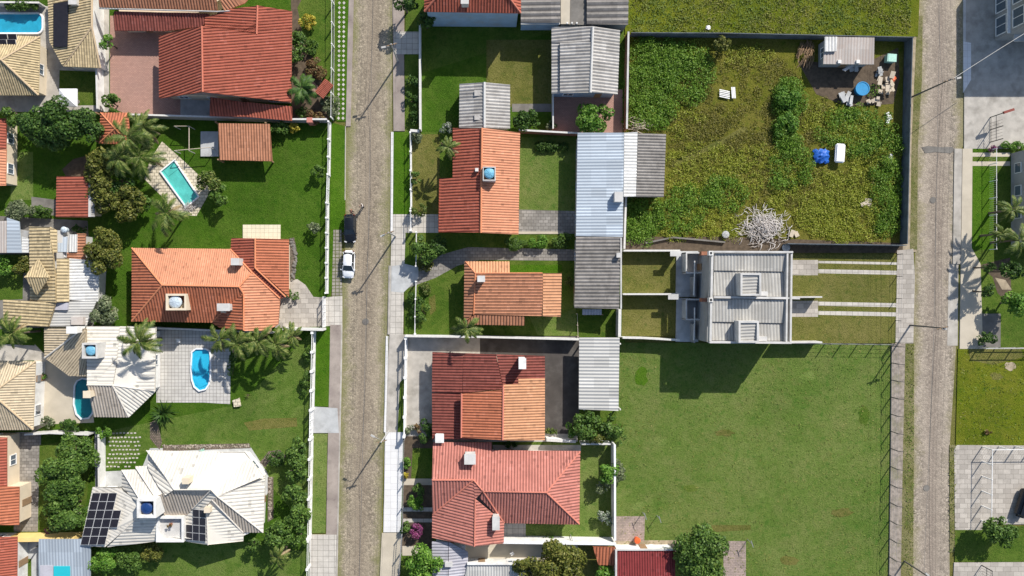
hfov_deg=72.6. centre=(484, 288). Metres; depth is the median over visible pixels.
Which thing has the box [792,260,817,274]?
terrace
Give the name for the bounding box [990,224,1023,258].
palm tree
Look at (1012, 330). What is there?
lawn
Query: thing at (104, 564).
shrub
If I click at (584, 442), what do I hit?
garden wall
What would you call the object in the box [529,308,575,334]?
lawn
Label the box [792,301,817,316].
terrace
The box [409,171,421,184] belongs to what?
shrub
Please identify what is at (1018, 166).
window
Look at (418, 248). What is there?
tree
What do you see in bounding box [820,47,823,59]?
window
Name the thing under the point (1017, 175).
house
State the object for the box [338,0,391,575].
road
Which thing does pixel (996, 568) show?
forecourt
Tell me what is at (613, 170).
house
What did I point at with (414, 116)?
shrub
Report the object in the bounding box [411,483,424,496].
shrub
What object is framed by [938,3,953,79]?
power line
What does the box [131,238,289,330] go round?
house
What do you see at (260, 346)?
palm tree
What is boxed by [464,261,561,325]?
house
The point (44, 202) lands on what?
patio
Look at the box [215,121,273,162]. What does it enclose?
shed
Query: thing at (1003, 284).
path
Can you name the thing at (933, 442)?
power line
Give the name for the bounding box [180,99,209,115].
patio
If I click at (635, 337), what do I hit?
garden wall
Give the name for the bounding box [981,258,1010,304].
soil bed
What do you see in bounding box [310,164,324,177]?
shrub
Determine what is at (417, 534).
shrub
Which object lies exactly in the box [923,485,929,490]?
manhole
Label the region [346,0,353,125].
kerb
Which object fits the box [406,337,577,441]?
yard
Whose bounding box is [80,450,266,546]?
house
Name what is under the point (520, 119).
tree
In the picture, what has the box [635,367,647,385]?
worn grass
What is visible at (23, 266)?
shrub
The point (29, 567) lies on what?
lawn
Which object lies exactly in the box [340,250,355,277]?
parked car
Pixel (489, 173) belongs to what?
water tank
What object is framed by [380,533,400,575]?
sidewalk
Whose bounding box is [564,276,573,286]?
shrub
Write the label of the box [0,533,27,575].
house
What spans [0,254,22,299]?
lawn
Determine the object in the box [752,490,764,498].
worn grass
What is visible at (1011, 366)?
worn grass
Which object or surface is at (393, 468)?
sidewalk
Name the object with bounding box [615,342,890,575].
field
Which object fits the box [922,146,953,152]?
road repair
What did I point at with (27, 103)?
terrace
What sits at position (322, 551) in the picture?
driveway
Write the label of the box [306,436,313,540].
fence
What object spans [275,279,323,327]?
driveway
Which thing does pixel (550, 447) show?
paving
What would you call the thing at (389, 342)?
power line
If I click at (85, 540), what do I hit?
solar panel
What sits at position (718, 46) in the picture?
shrub
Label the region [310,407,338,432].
driveway
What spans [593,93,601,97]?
door
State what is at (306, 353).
shrub
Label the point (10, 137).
window
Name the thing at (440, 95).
lawn
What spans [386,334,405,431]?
sidewalk
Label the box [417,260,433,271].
shrub
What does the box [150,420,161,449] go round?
path
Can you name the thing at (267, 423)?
worn grass
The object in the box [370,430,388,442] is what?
street lamp
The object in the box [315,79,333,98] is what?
entry gate
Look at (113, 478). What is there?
paving
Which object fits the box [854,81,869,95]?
water tank
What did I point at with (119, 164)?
palm tree
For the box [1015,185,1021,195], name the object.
window
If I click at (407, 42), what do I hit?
driveway
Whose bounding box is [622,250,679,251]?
garden wall
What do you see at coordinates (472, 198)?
house
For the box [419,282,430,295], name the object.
shrub
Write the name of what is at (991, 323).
paving
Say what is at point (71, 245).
shed
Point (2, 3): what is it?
garden wall
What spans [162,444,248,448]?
border stones
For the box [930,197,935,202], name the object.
manhole
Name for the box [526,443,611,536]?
lawn
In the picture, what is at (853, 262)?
path
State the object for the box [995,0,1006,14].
window
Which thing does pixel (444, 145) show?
palm tree
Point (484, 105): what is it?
shed
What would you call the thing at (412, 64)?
verge
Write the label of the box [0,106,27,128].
tree
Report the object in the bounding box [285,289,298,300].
shrub
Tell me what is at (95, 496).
solar panel
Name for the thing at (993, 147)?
shrub
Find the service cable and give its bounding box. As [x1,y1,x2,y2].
[954,34,1022,77]
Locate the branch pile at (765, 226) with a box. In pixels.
[733,204,791,250]
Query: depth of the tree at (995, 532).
96.64 m
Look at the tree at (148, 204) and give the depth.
97.59 m
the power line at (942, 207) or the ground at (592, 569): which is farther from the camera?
the ground at (592, 569)
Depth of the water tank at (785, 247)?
99.53 m
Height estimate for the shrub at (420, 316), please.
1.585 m
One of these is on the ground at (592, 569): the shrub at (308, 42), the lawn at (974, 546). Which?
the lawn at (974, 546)
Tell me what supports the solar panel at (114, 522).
attached to the house at (225, 491)
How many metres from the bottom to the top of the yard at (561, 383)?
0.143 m
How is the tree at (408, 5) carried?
on the lawn at (441, 46)
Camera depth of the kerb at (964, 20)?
99.87 m
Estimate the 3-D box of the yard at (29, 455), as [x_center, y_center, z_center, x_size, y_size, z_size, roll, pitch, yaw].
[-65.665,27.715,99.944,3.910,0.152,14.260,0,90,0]
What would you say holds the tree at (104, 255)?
on the lawn at (286, 190)
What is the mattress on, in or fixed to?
on the rough ground at (786, 50)
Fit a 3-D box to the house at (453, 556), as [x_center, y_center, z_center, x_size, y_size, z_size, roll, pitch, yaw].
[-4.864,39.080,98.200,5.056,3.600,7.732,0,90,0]
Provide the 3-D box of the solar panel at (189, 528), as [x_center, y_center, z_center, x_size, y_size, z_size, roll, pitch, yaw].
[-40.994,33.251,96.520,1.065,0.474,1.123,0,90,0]
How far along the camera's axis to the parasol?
97.43 m
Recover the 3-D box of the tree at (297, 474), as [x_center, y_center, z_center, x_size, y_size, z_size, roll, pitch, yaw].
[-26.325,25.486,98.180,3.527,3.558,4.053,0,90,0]
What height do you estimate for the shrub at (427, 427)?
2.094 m
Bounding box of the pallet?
[719,87,735,98]
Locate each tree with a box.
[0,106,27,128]
[0,310,40,348]
[15,105,50,146]
[32,136,69,151]
[33,457,87,502]
[38,94,80,147]
[42,490,88,531]
[45,516,61,533]
[54,431,100,474]
[66,107,104,142]
[82,226,123,275]
[83,146,116,184]
[87,175,122,214]
[88,295,118,325]
[98,34,117,49]
[101,93,120,112]
[102,145,136,178]
[103,117,154,156]
[110,167,134,192]
[110,184,146,222]
[116,317,162,358]
[118,139,166,181]
[126,109,168,144]
[131,192,152,211]
[151,193,191,235]
[196,170,220,190]
[200,324,238,353]
[208,183,228,205]
[222,323,252,360]
[242,325,277,356]
[245,537,261,552]
[261,325,290,360]
[264,520,293,547]
[269,545,289,569]
[280,484,307,503]
[282,321,301,349]
[283,503,311,533]
[285,436,306,465]
[285,457,308,483]
[287,73,319,104]
[290,530,306,546]
[292,30,307,63]
[393,0,418,12]
[405,542,443,575]
[410,234,436,265]
[417,10,435,28]
[435,136,460,160]
[450,317,483,342]
[511,556,536,575]
[512,109,540,131]
[530,539,587,575]
[572,410,601,440]
[575,103,614,132]
[583,430,607,443]
[595,481,609,493]
[595,565,614,575]
[597,510,612,526]
[598,413,621,438]
[599,463,619,484]
[672,522,729,575]
[972,283,994,296]
[973,262,996,272]
[979,223,1011,243]
[981,516,1018,548]
[988,195,1023,222]
[989,261,1023,279]
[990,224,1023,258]
[1000,291,1023,316]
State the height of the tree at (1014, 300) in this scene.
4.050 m
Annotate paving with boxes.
[106,471,121,486]
[143,448,268,495]
[332,230,341,296]
[493,445,580,450]
[504,523,525,535]
[982,314,1000,346]
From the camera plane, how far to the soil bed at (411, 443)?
99.88 m
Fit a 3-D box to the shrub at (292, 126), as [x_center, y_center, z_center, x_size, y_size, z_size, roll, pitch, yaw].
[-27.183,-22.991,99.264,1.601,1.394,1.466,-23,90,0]
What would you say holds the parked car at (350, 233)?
on the road at (364, 150)
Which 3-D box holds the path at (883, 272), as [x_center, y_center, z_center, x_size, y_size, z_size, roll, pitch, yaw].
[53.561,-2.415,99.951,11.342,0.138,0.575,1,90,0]
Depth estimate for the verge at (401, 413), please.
99.87 m
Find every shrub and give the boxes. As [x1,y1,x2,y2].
[0,255,15,276]
[4,0,38,10]
[4,199,36,220]
[11,253,29,275]
[31,205,52,218]
[40,415,55,428]
[59,418,79,432]
[71,224,86,233]
[87,546,117,574]
[95,425,111,439]
[115,548,141,574]
[140,542,163,561]
[227,354,237,375]
[265,450,283,466]
[270,121,289,134]
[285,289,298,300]
[288,122,299,133]
[294,106,307,117]
[298,14,316,30]
[299,371,310,394]
[301,347,312,361]
[305,39,317,55]
[305,56,327,79]
[306,109,324,124]
[306,222,320,233]
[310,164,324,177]
[320,96,340,116]
[400,521,410,533]
[403,457,410,468]
[404,74,418,86]
[405,91,418,107]
[405,425,413,434]
[407,292,422,323]
[407,495,423,510]
[409,110,418,125]
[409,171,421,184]
[410,133,422,143]
[410,203,426,216]
[410,523,422,539]
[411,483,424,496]
[414,300,430,321]
[414,423,421,433]
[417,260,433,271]
[418,418,431,443]
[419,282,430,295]
[429,234,447,254]
[439,121,452,132]
[504,236,527,250]
[504,441,518,447]
[528,234,548,248]
[534,139,568,152]
[545,120,556,130]
[545,427,556,434]
[551,232,571,248]
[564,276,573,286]
[565,422,580,438]
[611,426,626,443]
[616,458,625,482]
[712,35,731,51]
[774,85,801,110]
[774,111,799,137]
[976,331,997,345]
[987,145,998,151]
[1000,141,1023,150]
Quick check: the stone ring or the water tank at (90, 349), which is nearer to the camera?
the water tank at (90, 349)
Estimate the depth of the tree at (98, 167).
96.08 m
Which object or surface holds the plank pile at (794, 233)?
on the rough ground at (786, 50)
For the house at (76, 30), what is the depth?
97.00 m
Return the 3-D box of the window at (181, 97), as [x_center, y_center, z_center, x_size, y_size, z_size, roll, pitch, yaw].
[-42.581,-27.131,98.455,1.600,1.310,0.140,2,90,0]
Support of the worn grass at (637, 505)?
on the field
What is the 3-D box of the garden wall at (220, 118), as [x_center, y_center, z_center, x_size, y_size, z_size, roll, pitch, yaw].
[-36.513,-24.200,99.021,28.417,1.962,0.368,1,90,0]
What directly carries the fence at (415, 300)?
on the ground at (592, 569)
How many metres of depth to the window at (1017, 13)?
95.42 m
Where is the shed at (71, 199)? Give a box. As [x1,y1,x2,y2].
[56,176,100,216]
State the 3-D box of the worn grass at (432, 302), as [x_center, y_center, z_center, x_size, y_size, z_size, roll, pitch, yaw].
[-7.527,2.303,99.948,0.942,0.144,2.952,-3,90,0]
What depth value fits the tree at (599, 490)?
98.05 m
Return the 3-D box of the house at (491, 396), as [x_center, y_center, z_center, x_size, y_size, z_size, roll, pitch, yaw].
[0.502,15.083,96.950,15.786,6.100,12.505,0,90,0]
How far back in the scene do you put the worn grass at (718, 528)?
99.88 m
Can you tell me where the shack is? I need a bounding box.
[818,37,873,70]
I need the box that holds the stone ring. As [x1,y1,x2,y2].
[260,450,285,466]
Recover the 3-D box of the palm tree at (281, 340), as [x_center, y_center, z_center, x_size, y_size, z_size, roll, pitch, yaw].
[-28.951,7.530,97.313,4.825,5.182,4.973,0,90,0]
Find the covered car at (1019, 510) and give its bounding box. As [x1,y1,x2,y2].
[1014,488,1023,518]
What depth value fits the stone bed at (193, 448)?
99.87 m
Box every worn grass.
[244,418,296,430]
[429,295,435,314]
[632,501,645,510]
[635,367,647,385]
[651,437,667,445]
[683,485,697,491]
[709,525,750,531]
[715,429,733,435]
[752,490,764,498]
[780,556,798,564]
[799,371,814,380]
[831,508,853,516]
[858,406,869,425]
[969,349,1023,364]
[990,372,1003,379]
[1005,362,1015,370]
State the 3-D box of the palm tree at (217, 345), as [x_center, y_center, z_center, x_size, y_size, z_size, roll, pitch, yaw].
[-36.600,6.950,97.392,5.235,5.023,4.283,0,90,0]
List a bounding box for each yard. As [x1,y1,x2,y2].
[0,216,93,328]
[14,432,40,531]
[28,538,81,575]
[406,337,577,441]
[480,336,578,433]
[553,89,622,132]
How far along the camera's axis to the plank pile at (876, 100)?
99.50 m
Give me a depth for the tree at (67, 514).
96.29 m
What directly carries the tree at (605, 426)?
on the lawn at (441, 46)
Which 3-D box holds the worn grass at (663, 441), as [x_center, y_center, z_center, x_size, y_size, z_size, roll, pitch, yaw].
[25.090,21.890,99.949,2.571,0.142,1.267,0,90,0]
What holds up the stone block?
on the lawn at (286, 190)
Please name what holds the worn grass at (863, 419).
on the field
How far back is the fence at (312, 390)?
99.36 m
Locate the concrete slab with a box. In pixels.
[201,131,218,156]
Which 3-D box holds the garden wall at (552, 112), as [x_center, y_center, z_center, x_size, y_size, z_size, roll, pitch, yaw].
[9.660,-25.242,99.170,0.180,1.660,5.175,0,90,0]
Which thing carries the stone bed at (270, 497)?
on the lawn at (276, 392)
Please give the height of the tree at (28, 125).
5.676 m
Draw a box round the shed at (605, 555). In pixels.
[593,546,614,568]
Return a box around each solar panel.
[0,34,7,39]
[0,39,6,44]
[7,39,15,44]
[8,34,16,39]
[80,536,90,544]
[83,528,91,535]
[85,519,94,526]
[87,510,96,518]
[89,501,98,509]
[89,536,98,544]
[91,493,100,500]
[91,528,100,535]
[93,519,102,526]
[95,510,104,518]
[97,501,106,509]
[97,536,106,544]
[99,493,108,500]
[99,528,108,535]
[101,519,110,526]
[103,510,112,518]
[105,501,114,509]
[107,493,116,500]
[109,519,118,526]
[111,510,120,518]
[186,524,192,532]
[186,532,192,539]
[193,509,198,516]
[193,517,198,524]
[193,525,198,532]
[193,533,198,540]
[199,510,205,517]
[199,518,205,525]
[199,525,205,533]
[199,533,205,541]
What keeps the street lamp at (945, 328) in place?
on the sidewalk at (906, 292)
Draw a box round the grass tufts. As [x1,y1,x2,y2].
[621,0,1023,575]
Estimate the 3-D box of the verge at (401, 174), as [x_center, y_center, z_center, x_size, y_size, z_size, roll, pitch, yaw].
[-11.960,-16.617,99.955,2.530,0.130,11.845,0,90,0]
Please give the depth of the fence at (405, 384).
99.04 m
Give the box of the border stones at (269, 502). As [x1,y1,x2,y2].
[268,477,271,519]
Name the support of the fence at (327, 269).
on the ground at (592, 569)
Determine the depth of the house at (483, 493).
95.69 m
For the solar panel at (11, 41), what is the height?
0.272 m
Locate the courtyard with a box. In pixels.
[466,543,577,575]
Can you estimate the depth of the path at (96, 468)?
99.83 m
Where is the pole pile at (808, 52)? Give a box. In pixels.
[796,39,814,69]
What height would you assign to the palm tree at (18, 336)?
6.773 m
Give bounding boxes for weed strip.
[901,343,913,575]
[910,16,922,249]
[949,445,955,551]
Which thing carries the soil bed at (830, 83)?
on the ground at (592, 569)
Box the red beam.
[1003,108,1014,113]
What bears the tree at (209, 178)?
on the lawn at (286, 190)
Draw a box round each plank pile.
[789,229,799,237]
[838,91,852,105]
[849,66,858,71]
[860,198,871,206]
[866,96,881,106]
[875,66,883,76]
[877,71,895,94]
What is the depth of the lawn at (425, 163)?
99.89 m
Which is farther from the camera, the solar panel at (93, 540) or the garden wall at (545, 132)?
the garden wall at (545, 132)
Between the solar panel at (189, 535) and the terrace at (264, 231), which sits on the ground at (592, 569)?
the terrace at (264, 231)
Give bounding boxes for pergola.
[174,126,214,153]
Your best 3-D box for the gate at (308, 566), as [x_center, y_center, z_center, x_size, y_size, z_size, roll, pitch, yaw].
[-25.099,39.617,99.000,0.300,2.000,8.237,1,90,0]
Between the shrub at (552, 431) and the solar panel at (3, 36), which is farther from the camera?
the shrub at (552, 431)
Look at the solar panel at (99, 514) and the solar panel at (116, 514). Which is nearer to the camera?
the solar panel at (116, 514)
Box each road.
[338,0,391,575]
[913,0,962,575]
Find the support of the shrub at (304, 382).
on the lawn at (276, 392)
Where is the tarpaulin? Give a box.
[812,148,829,163]
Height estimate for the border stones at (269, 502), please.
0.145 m
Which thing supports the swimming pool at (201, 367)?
on the pool deck at (176, 385)
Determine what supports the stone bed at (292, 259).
on the lawn at (286, 190)
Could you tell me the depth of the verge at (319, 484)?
99.88 m
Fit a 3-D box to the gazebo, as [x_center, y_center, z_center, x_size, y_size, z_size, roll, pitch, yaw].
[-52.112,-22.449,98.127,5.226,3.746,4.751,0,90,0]
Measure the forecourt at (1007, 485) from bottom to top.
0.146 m
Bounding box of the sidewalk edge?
[336,325,342,575]
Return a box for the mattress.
[834,143,844,162]
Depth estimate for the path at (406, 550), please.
99.87 m
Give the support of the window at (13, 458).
in the house at (15, 500)
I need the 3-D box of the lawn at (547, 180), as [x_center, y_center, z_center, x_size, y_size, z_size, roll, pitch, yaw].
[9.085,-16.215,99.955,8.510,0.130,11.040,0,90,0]
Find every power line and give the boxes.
[373,443,385,568]
[377,246,392,430]
[384,45,395,226]
[929,328,946,575]
[935,80,953,327]
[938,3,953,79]
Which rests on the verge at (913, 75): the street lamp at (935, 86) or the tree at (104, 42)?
the street lamp at (935, 86)
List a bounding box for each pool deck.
[145,142,209,215]
[156,326,230,403]
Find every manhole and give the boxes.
[362,318,368,324]
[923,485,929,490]
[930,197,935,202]
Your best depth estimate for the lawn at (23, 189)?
99.89 m
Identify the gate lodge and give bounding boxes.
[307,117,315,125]
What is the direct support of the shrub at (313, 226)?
on the lawn at (286, 190)
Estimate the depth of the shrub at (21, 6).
98.54 m
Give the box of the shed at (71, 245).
[58,234,92,259]
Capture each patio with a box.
[31,197,55,215]
[33,345,93,430]
[110,16,184,114]
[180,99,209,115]
[519,210,574,233]
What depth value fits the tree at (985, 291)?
96.89 m
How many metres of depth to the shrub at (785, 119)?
98.78 m
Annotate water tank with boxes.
[61,227,68,232]
[86,345,95,354]
[141,502,153,513]
[169,296,182,307]
[484,168,494,178]
[722,231,728,237]
[782,245,789,250]
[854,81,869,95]
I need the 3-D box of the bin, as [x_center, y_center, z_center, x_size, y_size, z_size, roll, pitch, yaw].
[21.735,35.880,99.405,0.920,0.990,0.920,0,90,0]
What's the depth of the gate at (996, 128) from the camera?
98.67 m
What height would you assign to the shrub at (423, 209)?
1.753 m
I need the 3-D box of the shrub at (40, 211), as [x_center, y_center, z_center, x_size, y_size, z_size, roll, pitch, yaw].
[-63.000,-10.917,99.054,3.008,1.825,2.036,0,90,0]
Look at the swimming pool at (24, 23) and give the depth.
99.83 m
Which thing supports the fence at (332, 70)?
on the ground at (592, 569)
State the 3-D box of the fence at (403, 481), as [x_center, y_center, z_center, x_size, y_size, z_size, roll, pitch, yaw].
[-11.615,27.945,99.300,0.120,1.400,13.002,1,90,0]
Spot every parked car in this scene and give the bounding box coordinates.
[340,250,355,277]
[342,214,356,242]
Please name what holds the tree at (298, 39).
on the soil bed at (299, 68)
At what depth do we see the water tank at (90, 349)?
94.53 m
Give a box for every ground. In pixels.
[312,5,1023,575]
[624,35,902,242]
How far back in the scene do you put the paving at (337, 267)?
99.89 m
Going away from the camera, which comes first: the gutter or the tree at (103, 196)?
the tree at (103, 196)
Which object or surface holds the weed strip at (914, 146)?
on the road at (929, 277)
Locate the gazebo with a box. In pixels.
[95,112,129,144]
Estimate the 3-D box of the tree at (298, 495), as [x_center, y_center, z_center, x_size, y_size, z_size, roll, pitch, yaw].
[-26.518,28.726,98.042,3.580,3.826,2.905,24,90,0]
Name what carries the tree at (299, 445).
on the lawn at (276, 392)
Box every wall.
[0,1,45,7]
[10,532,82,541]
[24,430,94,435]
[95,68,104,111]
[97,434,105,486]
[128,326,273,333]
[130,114,327,122]
[282,327,325,330]
[405,334,578,339]
[410,129,419,133]
[419,24,421,131]
[503,536,615,544]
[518,129,577,135]
[546,437,575,442]
[552,94,553,130]
[579,440,610,444]
[611,441,615,540]
[616,309,620,336]
[620,336,679,340]
[621,197,626,249]
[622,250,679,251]
[622,293,680,294]
[623,31,628,131]
[624,237,902,252]
[629,32,913,41]
[645,236,724,243]
[783,243,906,245]
[900,37,912,244]
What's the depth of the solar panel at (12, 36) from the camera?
96.45 m
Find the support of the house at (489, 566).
on the ground at (592, 569)
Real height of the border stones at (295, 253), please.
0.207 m
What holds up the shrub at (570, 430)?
on the lawn at (441, 46)
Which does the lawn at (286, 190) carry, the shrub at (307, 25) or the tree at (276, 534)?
the tree at (276, 534)
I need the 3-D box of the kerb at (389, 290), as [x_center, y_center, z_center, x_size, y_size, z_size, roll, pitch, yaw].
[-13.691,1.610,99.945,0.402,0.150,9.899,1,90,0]
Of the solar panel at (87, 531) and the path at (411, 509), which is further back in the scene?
the path at (411, 509)
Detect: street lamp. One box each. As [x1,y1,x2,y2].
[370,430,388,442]
[380,231,395,236]
[381,43,398,62]
[904,560,929,575]
[909,324,948,329]
[911,77,960,97]
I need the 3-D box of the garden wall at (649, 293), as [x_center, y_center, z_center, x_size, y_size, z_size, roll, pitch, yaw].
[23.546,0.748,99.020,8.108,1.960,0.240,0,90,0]
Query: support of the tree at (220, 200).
on the lawn at (286, 190)
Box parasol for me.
[59,89,79,106]
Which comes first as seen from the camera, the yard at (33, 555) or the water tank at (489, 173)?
the water tank at (489, 173)
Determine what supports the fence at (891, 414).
on the ground at (592, 569)
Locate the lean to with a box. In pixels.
[582,309,602,314]
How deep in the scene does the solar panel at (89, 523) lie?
96.60 m
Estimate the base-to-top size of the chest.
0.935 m
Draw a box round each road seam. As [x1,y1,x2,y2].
[359,18,372,575]
[924,13,939,565]
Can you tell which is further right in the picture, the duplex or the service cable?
the service cable
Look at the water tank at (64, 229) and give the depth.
97.11 m
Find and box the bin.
[634,537,640,543]
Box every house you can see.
[0,35,46,95]
[0,118,16,185]
[0,360,44,429]
[0,433,31,524]
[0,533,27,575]
[3,226,105,326]
[44,326,159,416]
[48,0,106,70]
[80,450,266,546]
[99,0,247,32]
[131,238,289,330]
[159,5,291,120]
[424,0,521,26]
[432,352,544,442]
[432,442,580,546]
[432,539,467,575]
[438,128,519,233]
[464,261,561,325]
[465,558,530,575]
[521,0,559,29]
[552,26,619,97]
[560,0,628,31]
[574,237,621,308]
[575,132,665,236]
[614,544,674,575]
[995,0,1023,41]
[1011,150,1023,244]
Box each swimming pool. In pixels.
[0,12,43,34]
[73,378,92,419]
[159,159,199,207]
[190,348,211,391]
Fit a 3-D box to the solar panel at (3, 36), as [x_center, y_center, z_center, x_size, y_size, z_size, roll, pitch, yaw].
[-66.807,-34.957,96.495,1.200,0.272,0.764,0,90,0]
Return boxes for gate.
[306,536,311,575]
[309,411,312,437]
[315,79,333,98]
[322,296,325,326]
[326,175,329,202]
[409,210,411,231]
[990,113,1002,142]
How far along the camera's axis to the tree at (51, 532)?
97.16 m
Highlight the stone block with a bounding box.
[232,398,240,406]
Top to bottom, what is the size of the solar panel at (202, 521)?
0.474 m
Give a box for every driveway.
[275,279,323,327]
[309,534,336,575]
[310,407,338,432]
[326,296,341,325]
[391,264,417,292]
[392,214,437,232]
[394,32,418,53]
[409,247,574,287]
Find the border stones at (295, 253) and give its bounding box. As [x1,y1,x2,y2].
[289,238,297,281]
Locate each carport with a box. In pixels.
[30,539,90,575]
[579,338,620,410]
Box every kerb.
[345,126,345,199]
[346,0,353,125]
[384,336,387,431]
[388,266,390,333]
[390,132,392,230]
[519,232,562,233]
[963,0,965,40]
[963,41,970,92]
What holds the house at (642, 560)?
on the ground at (592, 569)
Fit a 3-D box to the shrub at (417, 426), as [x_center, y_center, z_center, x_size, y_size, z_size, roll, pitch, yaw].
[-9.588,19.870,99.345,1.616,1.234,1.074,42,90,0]
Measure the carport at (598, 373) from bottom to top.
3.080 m
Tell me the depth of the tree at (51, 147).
96.20 m
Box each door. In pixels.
[19,556,27,567]
[22,496,31,506]
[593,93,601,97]
[638,544,647,548]
[697,263,701,269]
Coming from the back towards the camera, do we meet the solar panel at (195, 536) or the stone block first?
the stone block
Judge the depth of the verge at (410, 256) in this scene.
99.88 m
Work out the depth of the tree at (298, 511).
96.68 m
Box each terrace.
[0,6,108,111]
[243,225,280,238]
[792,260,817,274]
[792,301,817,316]
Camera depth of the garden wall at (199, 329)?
98.34 m
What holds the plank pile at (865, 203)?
on the rough ground at (786, 50)
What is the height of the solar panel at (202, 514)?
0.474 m
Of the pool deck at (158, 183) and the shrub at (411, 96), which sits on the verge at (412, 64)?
the shrub at (411, 96)
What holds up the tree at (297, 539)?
on the lawn at (286, 190)
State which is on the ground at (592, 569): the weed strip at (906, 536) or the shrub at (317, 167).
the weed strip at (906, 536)
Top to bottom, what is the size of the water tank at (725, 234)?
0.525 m
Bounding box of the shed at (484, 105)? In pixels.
[459,82,509,129]
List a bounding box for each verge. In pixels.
[312,434,327,532]
[314,328,329,406]
[330,123,344,296]
[337,0,348,121]
[393,132,409,213]
[398,379,403,431]
[405,54,420,132]
[405,233,416,265]
[903,2,919,251]
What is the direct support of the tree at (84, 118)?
on the lawn at (286, 190)
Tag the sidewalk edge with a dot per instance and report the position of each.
(339, 454)
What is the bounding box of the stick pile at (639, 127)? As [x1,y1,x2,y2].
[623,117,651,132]
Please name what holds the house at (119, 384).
on the ground at (592, 569)
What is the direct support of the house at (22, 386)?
on the ground at (592, 569)
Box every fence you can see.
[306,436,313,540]
[309,331,315,411]
[324,202,328,293]
[327,120,330,176]
[330,0,334,119]
[398,534,402,575]
[402,337,407,437]
[402,438,404,531]
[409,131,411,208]
[414,281,416,334]
[793,343,896,344]
[888,345,904,575]
[895,254,902,342]
[978,347,1023,348]
[981,446,1023,520]
[989,148,996,249]
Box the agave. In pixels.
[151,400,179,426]
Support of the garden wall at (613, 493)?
on the ground at (592, 569)
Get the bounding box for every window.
[7,132,13,144]
[7,163,13,174]
[10,453,16,465]
[34,403,40,415]
[40,64,43,75]
[177,96,191,98]
[562,93,573,95]
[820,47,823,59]
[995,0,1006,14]
[995,13,1006,36]
[1012,0,1021,4]
[1012,4,1023,28]
[1015,162,1021,173]
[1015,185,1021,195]
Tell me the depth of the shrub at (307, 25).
98.77 m
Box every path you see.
[0,344,46,360]
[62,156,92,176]
[95,431,102,486]
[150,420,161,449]
[305,73,317,91]
[402,546,418,555]
[403,507,431,510]
[403,519,431,521]
[404,479,431,484]
[512,104,551,111]
[615,540,679,548]
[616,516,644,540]
[671,126,746,167]
[723,541,745,575]
[818,261,896,264]
[818,269,896,274]
[818,302,895,306]
[818,311,895,315]
[972,161,1009,165]
[973,153,1009,156]
[996,278,1011,289]
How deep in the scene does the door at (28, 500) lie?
98.85 m
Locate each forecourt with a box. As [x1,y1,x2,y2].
[953,562,1023,575]
[954,445,1023,529]
[964,0,1023,148]
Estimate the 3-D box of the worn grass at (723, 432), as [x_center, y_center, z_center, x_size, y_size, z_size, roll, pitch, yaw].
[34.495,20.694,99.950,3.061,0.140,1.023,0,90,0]
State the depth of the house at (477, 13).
94.05 m
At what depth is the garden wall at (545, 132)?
98.60 m
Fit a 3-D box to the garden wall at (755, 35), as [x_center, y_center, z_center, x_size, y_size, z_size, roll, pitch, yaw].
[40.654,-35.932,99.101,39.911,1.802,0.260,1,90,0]
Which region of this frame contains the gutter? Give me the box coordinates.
[947,264,957,345]
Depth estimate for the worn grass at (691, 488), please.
99.88 m
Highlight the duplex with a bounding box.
[668,251,821,343]
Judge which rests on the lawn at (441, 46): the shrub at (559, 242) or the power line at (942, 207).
the shrub at (559, 242)
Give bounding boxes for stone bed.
[163,443,250,450]
[268,477,272,520]
[289,238,296,279]
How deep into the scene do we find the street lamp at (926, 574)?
96.84 m
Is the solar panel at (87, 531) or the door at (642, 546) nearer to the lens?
the solar panel at (87, 531)
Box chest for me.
[884,54,896,62]
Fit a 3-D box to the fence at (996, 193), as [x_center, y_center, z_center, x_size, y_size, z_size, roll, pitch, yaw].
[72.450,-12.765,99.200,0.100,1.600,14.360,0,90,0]
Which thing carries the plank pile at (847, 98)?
on the soil bed at (830, 83)
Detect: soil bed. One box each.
[291,0,328,119]
[402,436,432,550]
[798,48,899,106]
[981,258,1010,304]
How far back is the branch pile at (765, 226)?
99.51 m
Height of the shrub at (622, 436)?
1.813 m
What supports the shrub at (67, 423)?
on the lawn at (286, 190)
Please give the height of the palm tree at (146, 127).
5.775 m
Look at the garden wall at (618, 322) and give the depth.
97.94 m
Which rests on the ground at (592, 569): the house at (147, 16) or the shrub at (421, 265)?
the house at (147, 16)
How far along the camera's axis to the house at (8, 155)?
97.92 m
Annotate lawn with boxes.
[0,0,334,551]
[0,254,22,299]
[11,152,32,199]
[28,559,30,575]
[38,436,93,531]
[59,70,95,104]
[91,541,309,575]
[105,333,312,530]
[297,0,336,119]
[399,0,624,575]
[411,448,432,478]
[412,134,439,213]
[415,264,465,333]
[422,32,551,131]
[486,40,551,106]
[510,265,561,272]
[519,137,576,210]
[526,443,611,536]
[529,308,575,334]
[622,252,679,335]
[625,0,919,36]
[792,254,896,342]
[954,526,1023,561]
[955,347,1023,445]
[972,149,1023,347]
[972,166,993,249]
[973,149,988,151]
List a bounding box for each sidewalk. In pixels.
[326,325,340,534]
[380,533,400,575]
[383,432,402,531]
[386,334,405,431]
[390,233,404,333]
[392,0,404,130]
[890,343,904,575]
[896,249,914,342]
[952,149,961,263]
[959,149,982,348]
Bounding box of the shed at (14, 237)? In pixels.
[0,218,29,252]
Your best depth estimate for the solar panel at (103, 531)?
96.17 m
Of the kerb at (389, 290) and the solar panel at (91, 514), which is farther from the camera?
the kerb at (389, 290)

